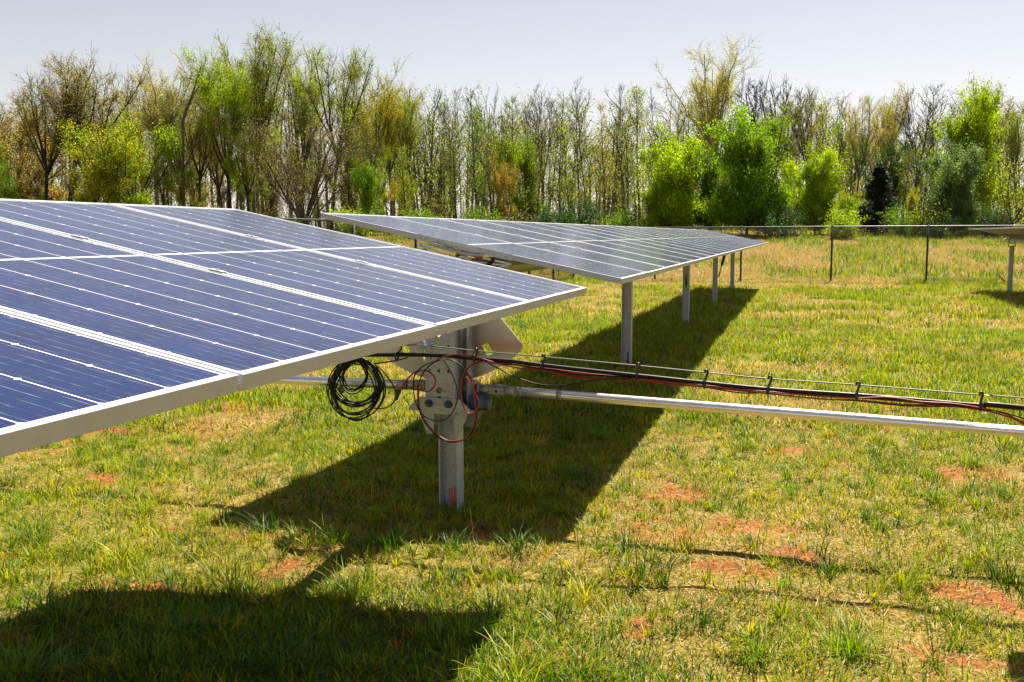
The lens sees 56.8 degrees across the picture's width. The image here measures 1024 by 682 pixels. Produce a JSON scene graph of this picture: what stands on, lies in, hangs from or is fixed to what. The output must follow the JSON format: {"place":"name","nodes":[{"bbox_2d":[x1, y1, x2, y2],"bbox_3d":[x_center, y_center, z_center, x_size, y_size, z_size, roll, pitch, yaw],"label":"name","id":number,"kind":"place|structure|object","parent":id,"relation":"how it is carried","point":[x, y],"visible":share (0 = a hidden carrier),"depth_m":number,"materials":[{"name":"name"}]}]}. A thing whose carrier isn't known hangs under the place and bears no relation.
{"place":"outdoors","nodes":[
{"label":"outdoors","id":0,"kind":"place"},
{"bbox_2d":[0,226,1023,681],"bbox_3d":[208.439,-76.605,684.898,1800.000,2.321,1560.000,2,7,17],"label":"ground","id":1,"kind":"structure","parent":0,"point":[860,599],"depth_m":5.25,"materials":[{"name":"green plant"}]},
{"bbox_2d":[0,141,30,199],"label":"deciduous tree","id":2,"kind":"object","parent":1,"relation":"on","point":[5,187],"visible":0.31,"depth_m":71.92,"materials":[{"name":"green plant"}]},
{"bbox_2d":[0,91,74,200],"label":"deciduous tree","id":3,"kind":"object","parent":1,"relation":"on","point":[18,168],"visible":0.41,"depth_m":80.97,"materials":[{"name":"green plant"}]},
{"bbox_2d":[4,71,93,200],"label":"deciduous tree","id":4,"kind":"object","parent":1,"relation":"on","point":[43,167],"visible":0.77,"depth_m":76.22,"materials":[{"name":"brown plant"}]},
{"bbox_2d":[31,60,125,182],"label":"deciduous tree","id":5,"kind":"object","parent":1,"relation":"on","point":[98,101],"visible":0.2,"depth_m":77.09,"materials":[{"name":"brown plant"}]},
{"bbox_2d":[36,44,153,201],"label":"deciduous tree","id":6,"kind":"object","parent":1,"relation":"on","point":[74,104],"visible":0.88,"depth_m":74.04,"materials":[{"name":"green plant"}]},
{"bbox_2d":[60,118,156,203],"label":"deciduous tree","id":7,"kind":"object","parent":1,"relation":"on","point":[95,193],"visible":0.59,"depth_m":68.28,"materials":[{"name":"green plant"}]},
{"bbox_2d":[50,98,201,204],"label":"deciduous tree","id":8,"kind":"object","parent":1,"relation":"on","point":[138,199],"visible":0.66,"depth_m":69.31,"materials":[{"name":"green plant"}]},
{"bbox_2d":[97,94,154,200],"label":"deciduous tree","id":9,"kind":"object","parent":1,"relation":"on","point":[138,128],"visible":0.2,"depth_m":84.51,"materials":[{"name":"green plant"}]},
{"bbox_2d":[123,49,200,204],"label":"deciduous tree","id":10,"kind":"object","parent":1,"relation":"on","point":[174,99],"visible":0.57,"depth_m":81.08,"materials":[{"name":"green plant"}]},
{"bbox_2d":[147,147,180,205],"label":"deciduous tree","id":11,"kind":"object","parent":1,"relation":"on","point":[160,189],"visible":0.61,"depth_m":72.83,"materials":[{"name":"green plant"}]},
{"bbox_2d":[127,83,206,203],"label":"deciduous tree","id":12,"kind":"object","parent":1,"relation":"on","point":[190,172],"visible":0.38,"depth_m":82.06,"materials":[{"name":"green plant"}]},
{"bbox_2d":[181,67,204,206],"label":"broken tree","id":13,"kind":"object","parent":1,"relation":"on","point":[183,155],"visible":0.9,"depth_m":74.65,"materials":[{"name":"brown plant"}]},
{"bbox_2d":[173,101,226,207],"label":"deciduous tree","id":14,"kind":"object","parent":1,"relation":"on","point":[200,150],"visible":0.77,"depth_m":75.84,"materials":[{"name":"green plant"}]},
{"bbox_2d":[190,114,241,207],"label":"deciduous tree","id":15,"kind":"object","parent":1,"relation":"on","point":[218,184],"visible":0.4,"depth_m":86.40,"materials":[{"name":"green plant"}]},
{"bbox_2d":[178,38,262,208],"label":"deciduous tree","id":16,"kind":"object","parent":1,"relation":"on","point":[236,98],"visible":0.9,"depth_m":74.61,"materials":[{"name":"green plant"}]},
{"bbox_2d":[171,18,311,216],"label":"deciduous tree","id":17,"kind":"object","parent":1,"relation":"on","point":[258,74],"visible":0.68,"depth_m":76.86,"materials":[{"name":"green plant"}]},
{"bbox_2d":[223,117,272,211],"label":"deciduous tree","id":18,"kind":"object","parent":1,"relation":"on","point":[245,183],"visible":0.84,"depth_m":73.34,"materials":[{"name":"green plant"}]},
{"bbox_2d":[219,27,287,214],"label":"tree","id":19,"kind":"object","parent":1,"relation":"on","point":[274,108],"visible":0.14,"depth_m":88.11,"materials":[{"name":"green plant"}]},
{"bbox_2d":[225,112,380,224],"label":"deciduous tree","id":20,"kind":"object","parent":1,"relation":"on","point":[315,185],"visible":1,"depth_m":74.02,"materials":[{"name":"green plant"}]},
{"bbox_2d":[274,39,357,214],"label":"deciduous tree","id":21,"kind":"object","parent":1,"relation":"on","point":[306,118],"visible":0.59,"depth_m":86.11,"materials":[{"name":"green plant"}]},
{"bbox_2d":[293,42,383,230],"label":"deciduous tree","id":22,"kind":"object","parent":1,"relation":"on","point":[343,105],"visible":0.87,"depth_m":80.37,"materials":[{"name":"green plant"}]},
{"bbox_2d":[327,118,375,213],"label":"deciduous tree","id":23,"kind":"object","parent":1,"relation":"on","point":[348,163],"visible":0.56,"depth_m":78.83,"materials":[{"name":"green plant"}]},
{"bbox_2d":[348,156,394,233],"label":"leafy tree","id":24,"kind":"object","parent":1,"relation":"on","point":[367,198],"visible":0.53,"depth_m":74.65,"materials":[{"name":"green plant"}]},
{"bbox_2d":[336,68,407,230],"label":"deciduous tree","id":25,"kind":"object","parent":1,"relation":"on","point":[391,105],"visible":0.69,"depth_m":81.66,"materials":[{"name":"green plant"}]},
{"bbox_2d":[360,131,392,232],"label":"deciduous tree","id":26,"kind":"object","parent":1,"relation":"on","point":[377,155],"visible":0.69,"depth_m":78.77,"materials":[{"name":"green plant"}]},
{"bbox_2d":[359,82,423,215],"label":"deciduous tree","id":27,"kind":"object","parent":1,"relation":"on","point":[394,186],"visible":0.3,"depth_m":85.82,"materials":[{"name":"green plant"}]},
{"bbox_2d":[365,81,427,214],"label":"deciduous tree","id":28,"kind":"object","parent":1,"relation":"on","point":[411,135],"visible":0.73,"depth_m":84.65,"materials":[{"name":"green plant"}]},
{"bbox_2d":[392,144,418,215],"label":"young tree","id":29,"kind":"object","parent":1,"relation":"on","point":[403,171],"visible":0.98,"depth_m":77.05,"materials":[{"name":"green plant"}]},
{"bbox_2d":[279,218,573,280],"bbox_3d":[-1.232,-1.797,23.849,0.069,2.383,24.468,2,7,17],"label":"chain link fence","id":30,"kind":"object","parent":1,"relation":"on","point":[416,246],"visible":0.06,"depth_m":19.74,"materials":[{"name":"black"}]},
{"bbox_2d":[409,326,492,512],"bbox_3d":[-0.350,0.483,5.553,0.456,1.660,0.282,2,7,17],"label":"gear post","id":31,"kind":"object","parent":1,"relation":"on","point":[438,402],"visible":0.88,"depth_m":5.49,"materials":[{"name":"metal"}]},
{"bbox_2d":[0,199,586,457],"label":"solar table","id":32,"kind":"object","parent":31,"relation":"on","point":[112,314],"visible":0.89,"depth_m":2.54,"materials":[{"name":"glass"}]},
{"bbox_2d":[269,376,424,390],"bbox_3d":[-3.971,0.175,6.710,7.341,0.102,0.084,2,7,17],"label":"drive shaft","id":33,"kind":"object","parent":31,"relation":"attached to","point":[322,381],"visible":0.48,"depth_m":5.79,"materials":[{"name":"metal"}]},
{"bbox_2d":[476,383,1023,436],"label":"drive shaft","id":34,"kind":"object","parent":31,"relation":"attached to","point":[498,390],"visible":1,"depth_m":5.07,"materials":[{"name":"metal"}]},
{"bbox_2d":[440,115,474,218],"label":"young tree","id":35,"kind":"object","parent":1,"relation":"on","point":[455,151],"visible":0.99,"depth_m":76.98,"materials":[{"name":"green plant"}]},
{"bbox_2d":[455,83,490,219],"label":"young tree","id":36,"kind":"object","parent":1,"relation":"on","point":[473,165],"visible":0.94,"depth_m":78.87,"materials":[{"name":"green plant"}]},
{"bbox_2d":[476,127,500,219],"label":"young tree","id":37,"kind":"object","parent":1,"relation":"on","point":[490,167],"visible":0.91,"depth_m":76.67,"materials":[{"name":"green plant"}]},
{"bbox_2d":[480,85,519,217],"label":"bare tree","id":38,"kind":"object","parent":1,"relation":"on","point":[492,116],"visible":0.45,"depth_m":88.70,"materials":[{"name":"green plant"}]},
{"bbox_2d":[488,149,520,220],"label":"deciduous tree","id":39,"kind":"object","parent":1,"relation":"on","point":[500,179],"visible":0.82,"depth_m":75.66,"materials":[{"name":"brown plant"}]},
{"bbox_2d":[487,123,533,220],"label":"leafy tree","id":40,"kind":"object","parent":1,"relation":"on","point":[510,157],"visible":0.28,"depth_m":78.53,"materials":[{"name":"green plant"}]},
{"bbox_2d":[487,92,533,197],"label":"young tree","id":41,"kind":"object","parent":1,"relation":"on","point":[507,105],"visible":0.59,"depth_m":80.13,"materials":[{"name":"green plant"}]},
{"bbox_2d":[0,22,1023,234],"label":"distant wood","id":42,"kind":"object","parent":1,"relation":"on","point":[427,183],"visible":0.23,"depth_m":95.26,"materials":[{"name":"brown plant"}]},
{"bbox_2d":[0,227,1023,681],"bbox_3d":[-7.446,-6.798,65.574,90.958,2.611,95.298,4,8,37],"label":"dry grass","id":43,"kind":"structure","parent":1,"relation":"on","point":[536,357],"depth_m":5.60,"materials":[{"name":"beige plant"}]},
{"bbox_2d":[35,414,1018,681],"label":"clay clods","id":44,"kind":"object","parent":1,"relation":"on","point":[663,538],"visible":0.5,"depth_m":5.23,"materials":[{"name":"orange soil"}]},
{"bbox_2d":[515,131,545,221],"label":"leafy tree","id":45,"kind":"object","parent":1,"relation":"on","point":[527,168],"visible":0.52,"depth_m":80.34,"materials":[{"name":"green plant"}]},
{"bbox_2d":[521,117,559,221],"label":"young tree","id":46,"kind":"object","parent":1,"relation":"on","point":[541,169],"visible":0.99,"depth_m":75.22,"materials":[{"name":"green plant"}]},
{"bbox_2d":[520,82,563,210],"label":"bare tree","id":47,"kind":"object","parent":1,"relation":"on","point":[539,137],"visible":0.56,"depth_m":82.46,"materials":[{"name":"green plant"}]},
{"bbox_2d":[534,203,572,223],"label":"shrub","id":48,"kind":"object","parent":1,"relation":"on","point":[547,218],"visible":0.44,"depth_m":68.78,"materials":[{"name":"green plant"}]},
{"bbox_2d":[546,87,574,222],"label":"young tree","id":49,"kind":"object","parent":1,"relation":"on","point":[558,166],"visible":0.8,"depth_m":78.72,"materials":[{"name":"green plant"}]},
{"bbox_2d":[549,122,586,209],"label":"young tree","id":50,"kind":"object","parent":1,"relation":"on","point":[565,159],"visible":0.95,"depth_m":75.86,"materials":[{"name":"green plant"}]},
{"bbox_2d":[565,76,591,218],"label":"bare tree","id":51,"kind":"object","parent":1,"relation":"on","point":[577,145],"visible":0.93,"depth_m":78.07,"materials":[{"name":"green plant"}]},
{"bbox_2d":[550,194,613,224],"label":"shrub","id":52,"kind":"object","parent":1,"relation":"on","point":[573,219],"visible":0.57,"depth_m":70.22,"materials":[{"name":"green plant"}]},
{"bbox_2d":[568,98,596,221],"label":"young tree","id":53,"kind":"object","parent":1,"relation":"on","point":[580,145],"visible":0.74,"depth_m":82.71,"materials":[{"name":"green plant"}]},
{"bbox_2d":[589,98,620,217],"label":"young tree","id":54,"kind":"object","parent":1,"relation":"on","point":[603,152],"visible":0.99,"depth_m":77.58,"materials":[{"name":"green plant"}]},
{"bbox_2d":[607,82,630,214],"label":"bare tree","id":55,"kind":"object","parent":1,"relation":"on","point":[617,123],"visible":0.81,"depth_m":82.12,"materials":[{"name":"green plant"}]},
{"bbox_2d":[597,204,642,226],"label":"shrub","id":56,"kind":"object","parent":1,"relation":"on","point":[623,221],"visible":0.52,"depth_m":69.34,"materials":[{"name":"green plant"}]},
{"bbox_2d":[609,116,641,212],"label":"young tree","id":57,"kind":"object","parent":1,"relation":"on","point":[627,199],"visible":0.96,"depth_m":75.81,"materials":[{"name":"green plant"}]},
{"bbox_2d":[621,281,632,368],"bbox_3d":[1.411,-0.265,11.623,0.200,1.835,0.130,2,7,17],"label":"support post","id":58,"kind":"object","parent":1,"relation":"on","point":[626,322],"visible":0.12,"depth_m":11.62,"materials":[{"name":"metal"}]},
{"bbox_2d":[611,81,660,226],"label":"young tree","id":59,"kind":"object","parent":1,"relation":"on","point":[637,101],"visible":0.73,"depth_m":78.62,"materials":[{"name":"green plant"}]},
{"bbox_2d":[637,179,668,226],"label":"leafy tree","id":60,"kind":"object","parent":1,"relation":"on","point":[652,222],"visible":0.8,"depth_m":72.04,"materials":[{"name":"green plant"}]},
{"bbox_2d":[627,121,714,228],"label":"leafy tree","id":61,"kind":"object","parent":1,"relation":"on","point":[680,206],"visible":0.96,"depth_m":71.73,"materials":[{"name":"green plant"}]},
{"bbox_2d":[682,265,689,323],"bbox_3d":[3.240,-0.933,17.635,0.200,1.854,0.130,2,7,17],"label":"support post","id":62,"kind":"object","parent":1,"relation":"on","point":[686,293],"visible":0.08,"depth_m":17.63,"materials":[{"name":"metal"}]},
{"bbox_2d":[648,33,765,229],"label":"deciduous tree","id":63,"kind":"object","parent":1,"relation":"on","point":[723,86],"visible":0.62,"depth_m":82.57,"materials":[{"name":"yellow plant"}]},
{"bbox_2d":[686,145,728,230],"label":"leafy tree","id":64,"kind":"object","parent":1,"relation":"on","point":[705,181],"visible":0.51,"depth_m":74.56,"materials":[{"name":"green plant"}]},
{"bbox_2d":[712,257,717,301],"bbox_3d":[5.070,-1.590,23.649,0.200,1.897,0.130,2,7,17],"label":"support post","id":65,"kind":"object","parent":1,"relation":"on","point":[715,280],"visible":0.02,"depth_m":23.65,"materials":[{"name":"metal"}]},
{"bbox_2d":[321,213,767,283],"bbox_3d":[3.453,-1.960,18.142,1.965,0.455,26.838,2,7,17],"label":"solar table","id":66,"kind":"object","parent":65,"relation":"on","point":[620,254],"visible":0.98,"depth_m":7.51,"materials":[{"name":"glass"}]},
{"bbox_2d":[691,100,794,235],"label":"leafy tree","id":67,"kind":"object","parent":1,"relation":"on","point":[748,153],"visible":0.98,"depth_m":70.62,"materials":[{"name":"green plant"}]},
{"bbox_2d":[733,64,779,132],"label":"bare tree","id":68,"kind":"object","parent":1,"relation":"on","point":[755,107],"visible":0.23,"depth_m":89.59,"materials":[{"name":"brown plant"}]},
{"bbox_2d":[726,70,815,182],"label":"bare tree","id":69,"kind":"object","parent":1,"relation":"on","point":[748,89],"visible":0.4,"depth_m":86.92,"materials":[{"name":"brown plant"}]},
{"bbox_2d":[751,199,808,239],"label":"shrub","id":70,"kind":"object","parent":1,"relation":"on","point":[789,216],"visible":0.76,"depth_m":68.08,"materials":[{"name":"green plant"}]},
{"bbox_2d":[764,97,807,211],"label":"young tree","id":71,"kind":"object","parent":1,"relation":"on","point":[794,144],"visible":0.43,"depth_m":84.13,"materials":[{"name":"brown plant"}]},
{"bbox_2d":[574,225,1023,282],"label":"chain link fence","id":72,"kind":"object","parent":1,"relation":"on","point":[756,257],"visible":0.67,"depth_m":32.59,"materials":[{"name":"black metal"}]},
{"bbox_2d":[781,83,831,196],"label":"deciduous tree","id":73,"kind":"object","parent":1,"relation":"on","point":[808,125],"visible":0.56,"depth_m":85.55,"materials":[{"name":"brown plant"}]},
{"bbox_2d":[777,138,847,233],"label":"leafy tree","id":74,"kind":"object","parent":1,"relation":"on","point":[820,176],"visible":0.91,"depth_m":72.42,"materials":[{"name":"green plant"}]},
{"bbox_2d":[809,98,855,196],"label":"young tree","id":75,"kind":"object","parent":1,"relation":"on","point":[822,127],"visible":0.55,"depth_m":82.73,"materials":[{"name":"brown plant"}]},
{"bbox_2d":[798,203,870,238],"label":"shrub","id":76,"kind":"object","parent":1,"relation":"on","point":[838,221],"visible":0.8,"depth_m":66.97,"materials":[{"name":"green plant"}]},
{"bbox_2d":[833,190,864,232],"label":"leafy tree","id":77,"kind":"object","parent":1,"relation":"on","point":[842,204],"visible":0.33,"depth_m":70.07,"materials":[{"name":"green plant"}]},
{"bbox_2d":[842,92,895,201],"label":"deciduous tree","id":78,"kind":"object","parent":1,"relation":"on","point":[869,127],"visible":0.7,"depth_m":85.97,"materials":[{"name":"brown plant"}]},
{"bbox_2d":[854,161,899,234],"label":"cedar tree","id":79,"kind":"object","parent":1,"relation":"on","point":[877,186],"visible":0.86,"depth_m":71.79,"materials":[{"name":"green plant"}]},
{"bbox_2d":[851,130,925,228],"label":"deciduous tree","id":80,"kind":"object","parent":1,"relation":"on","point":[897,185],"visible":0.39,"depth_m":77.25,"materials":[{"name":"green plant"}]},
{"bbox_2d":[867,77,914,195],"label":"deciduous tree","id":81,"kind":"object","parent":1,"relation":"on","point":[890,115],"visible":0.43,"depth_m":88.75,"materials":[{"name":"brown plant"}]},
{"bbox_2d":[893,148,916,214],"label":"young tree","id":82,"kind":"object","parent":1,"relation":"on","point":[907,177],"visible":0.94,"depth_m":74.68,"materials":[{"name":"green plant"}]},
{"bbox_2d":[876,203,941,237],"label":"shrub","id":83,"kind":"object","parent":1,"relation":"on","point":[902,221],"visible":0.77,"depth_m":68.30,"materials":[{"name":"green plant"}]},
{"bbox_2d":[881,189,959,236],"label":"shrub","id":84,"kind":"object","parent":1,"relation":"on","point":[929,211],"visible":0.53,"depth_m":67.91,"materials":[{"name":"green plant"}]},
{"bbox_2d":[890,86,957,199],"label":"bare tree","id":85,"kind":"object","parent":1,"relation":"on","point":[910,139],"visible":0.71,"depth_m":82.46,"materials":[{"name":"brown plant"}]},
{"bbox_2d":[914,83,951,194],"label":"bare tree","id":86,"kind":"object","parent":1,"relation":"on","point":[933,105],"visible":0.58,"depth_m":85.66,"materials":[{"name":"brown plant"}]},
{"bbox_2d":[918,209,964,239],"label":"shrub","id":87,"kind":"object","parent":1,"relation":"on","point":[941,230],"visible":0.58,"depth_m":67.18,"materials":[{"name":"green plant"}]},
{"bbox_2d":[912,128,991,233],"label":"leafy tree","id":88,"kind":"object","parent":1,"relation":"on","point":[957,177],"visible":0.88,"depth_m":70.23,"materials":[{"name":"green plant"}]},
{"bbox_2d":[926,71,1009,221],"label":"leafy tree","id":89,"kind":"object","parent":1,"relation":"on","point":[977,127],"visible":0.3,"depth_m":77.19,"materials":[{"name":"green plant"}]},
{"bbox_2d":[950,205,1018,237],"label":"shrub","id":90,"kind":"object","parent":1,"relation":"on","point":[990,221],"visible":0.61,"depth_m":67.08,"materials":[{"name":"green plant"}]},
{"bbox_2d":[970,150,999,231],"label":"deciduous tree","id":91,"kind":"object","parent":1,"relation":"on","point":[980,186],"visible":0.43,"depth_m":73.64,"materials":[{"name":"green plant"}]},
{"bbox_2d":[952,84,1019,223],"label":"deciduous tree","id":92,"kind":"object","parent":1,"relation":"on","point":[1002,124],"visible":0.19,"depth_m":86.51,"materials":[{"name":"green plant"}]},
{"bbox_2d":[980,154,1023,226],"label":"deciduous tree","id":93,"kind":"object","parent":1,"relation":"on","point":[1009,204],"visible":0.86,"depth_m":68.67,"materials":[{"name":"green plant"}]},
{"bbox_2d":[991,104,1023,226],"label":"deciduous tree","id":94,"kind":"object","parent":1,"relation":"on","point":[1015,146],"visible":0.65,"depth_m":82.51,"materials":[{"name":"green plant"}]},
{"bbox_2d":[1007,237,1015,291],"bbox_3d":[14.413,-2.044,27.398,0.200,1.908,0.130,2,7,17],"label":"support post","id":95,"kind":"object","parent":1,"relation":"on","point":[1010,269],"visible":0.92,"depth_m":27.38,"materials":[{"name":"metal"}]},
{"bbox_2d":[972,227,1023,242],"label":"solar table","id":96,"kind":"object","parent":95,"relation":"on","point":[1017,233],"visible":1,"depth_m":26.66,"materials":[{"name":"metal"}]},
{"bbox_3d":[2.596,0.469,4.207,0.640,1.960,0.239,2,7,17],"label":"cable cabinet","id":97,"kind":"object","parent":1,"relation":"on","visible":0},
{"bbox_2d":[404,344,1023,398],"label":"messenger wire","id":98,"kind":"object","parent":97,"relation":"attached to","point":[722,373],"visible":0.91,"depth_m":4.71,"materials":[{"name":"metal"}]},
{"bbox_2d":[394,346,402,359],"bbox_3d":[-0.621,0.061,5.211,0.043,0.095,0.049,2,7,17],"label":"cable clip","id":99,"kind":"object","parent":98,"relation":"attached to","point":[395,354],"visible":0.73,"depth_m":5.20,"materials":[{"name":"black plastic"}]},
{"bbox_2d":[326,357,407,420],"bbox_3d":[-0.821,0.267,5.252,0.507,0.372,0.089,2,7,17],"label":"cable coil","id":100,"kind":"object","parent":99,"relation":"hanging from","point":[374,396],"visible":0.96,"depth_m":5.26,"materials":[{"name":"black plastic"}]},
{"bbox_2d":[365,353,1023,409],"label":"cable","id":101,"kind":"object","parent":99,"relation":"hanging from","point":[751,387],"visible":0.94,"depth_m":4.75,"materials":[{"name":"black rubber"}]},
{"bbox_2d":[434,354,1023,422],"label":"cable","id":102,"kind":"object","parent":97,"relation":"attached to","point":[743,389],"visible":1,"depth_m":4.66,"materials":[{"name":"black rubber"}]},
{"bbox_2d":[487,361,1023,424],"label":"cable","id":103,"kind":"object","parent":97,"relation":"attached to","point":[790,395],"visible":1,"depth_m":4.61,"materials":[{"name":"black rubber"}]},
{"bbox_2d":[503,362,1023,418],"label":"cable","id":104,"kind":"object","parent":97,"relation":"attached to","point":[757,393],"visible":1,"depth_m":4.69,"materials":[{"name":"rubber"}]},
{"bbox_2d":[0,0,1023,228],"label":"sky","id":105,"kind":"structure","parent":0,"point":[856,47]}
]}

